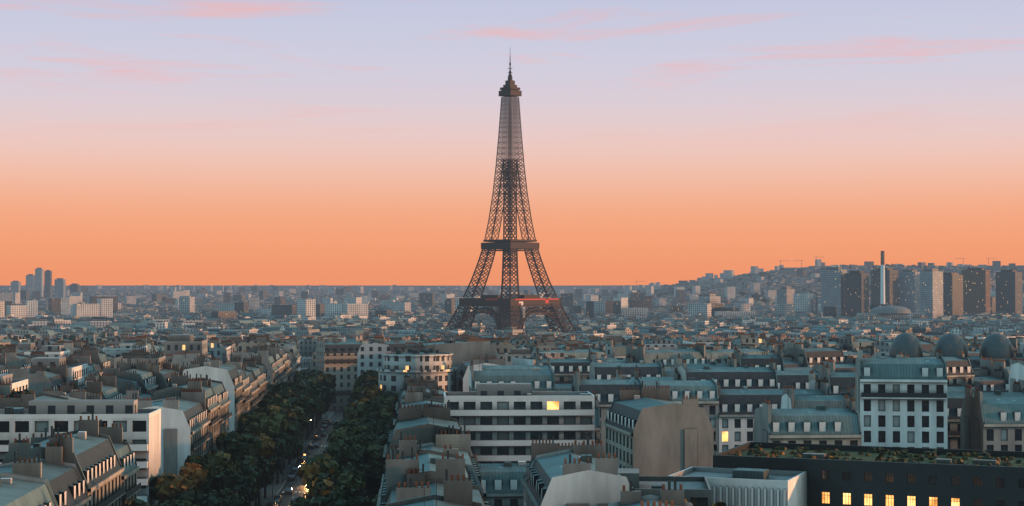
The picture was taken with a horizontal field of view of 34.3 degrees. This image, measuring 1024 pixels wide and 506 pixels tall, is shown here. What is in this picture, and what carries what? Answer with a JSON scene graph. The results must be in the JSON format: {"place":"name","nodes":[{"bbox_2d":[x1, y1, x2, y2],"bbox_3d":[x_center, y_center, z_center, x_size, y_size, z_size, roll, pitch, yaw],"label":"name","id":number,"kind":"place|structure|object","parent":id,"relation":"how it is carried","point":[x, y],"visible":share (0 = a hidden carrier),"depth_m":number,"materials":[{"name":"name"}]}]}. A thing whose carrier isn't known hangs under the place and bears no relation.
{"place":"outdoors","nodes":[
{"label":"outdoors","id":0,"kind":"place"},
{"bbox_2d":[247,411,343,505],"bbox_3d":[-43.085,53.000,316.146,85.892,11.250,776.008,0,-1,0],"label":"avenue road","id":1,"kind":"structure","parent":0,"point":[273,489],"depth_m":432.20,"materials":[{"name":"grey asphalt"}]},
{"bbox_2d":[266,419,333,505],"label":"cars","id":2,"kind":"object","parent":1,"relation":"on","point":[277,499],"visible":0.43,"depth_m":456.59,"materials":[{"name":"paint"}]},
{"bbox_2d":[0,285,661,289],"bbox_3d":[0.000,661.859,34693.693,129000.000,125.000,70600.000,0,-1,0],"label":"ground","id":3,"kind":"structure","parent":0,"point":[569,287],"depth_m":40646.16,"materials":[{"name":"grey"}]},
{"bbox_2d":[446,58,576,334],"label":"eiffel tower","id":4,"kind":"structure","parent":3,"relation":"on","point":[510,247],"depth_m":1744.23,"materials":[{"name":"metal"}]},
{"bbox_2d":[0,337,1023,505],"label":"apartment buildings","id":5,"kind":"structure","parent":3,"relation":"on","point":[798,393],"depth_m":357.44,"materials":[{"name":"beige stone"}]},
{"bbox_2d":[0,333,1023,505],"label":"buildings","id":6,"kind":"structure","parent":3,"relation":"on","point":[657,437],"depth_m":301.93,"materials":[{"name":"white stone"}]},
{"bbox_2d":[0,251,1023,325],"bbox_3d":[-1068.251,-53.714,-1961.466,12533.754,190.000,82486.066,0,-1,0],"label":"city","id":7,"kind":"object","parent":3,"relation":"on","point":[994,289],"visible":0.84,"depth_m":3070.31,"materials":[{"name":"white paint"}]},
{"bbox_2d":[0,313,1023,381],"bbox_3d":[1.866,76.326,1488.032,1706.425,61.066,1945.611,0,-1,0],"label":"city","id":8,"kind":"object","parent":3,"relation":"on","point":[293,336],"visible":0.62,"depth_m":1606.49,"materials":[{"name":"stone"}]},
{"bbox_2d":[0,264,1023,505],"bbox_3d":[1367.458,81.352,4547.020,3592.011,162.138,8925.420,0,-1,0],"label":"trees","id":9,"kind":"object","parent":3,"relation":"on","point":[243,464],"visible":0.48,"depth_m":329.93,"materials":[{"name":"green plant"}]},
{"bbox_2d":[0,0,1023,285],"label":"sky","id":10,"kind":"structure","parent":0,"point":[143,142],"materials":[{"name":"orange"}]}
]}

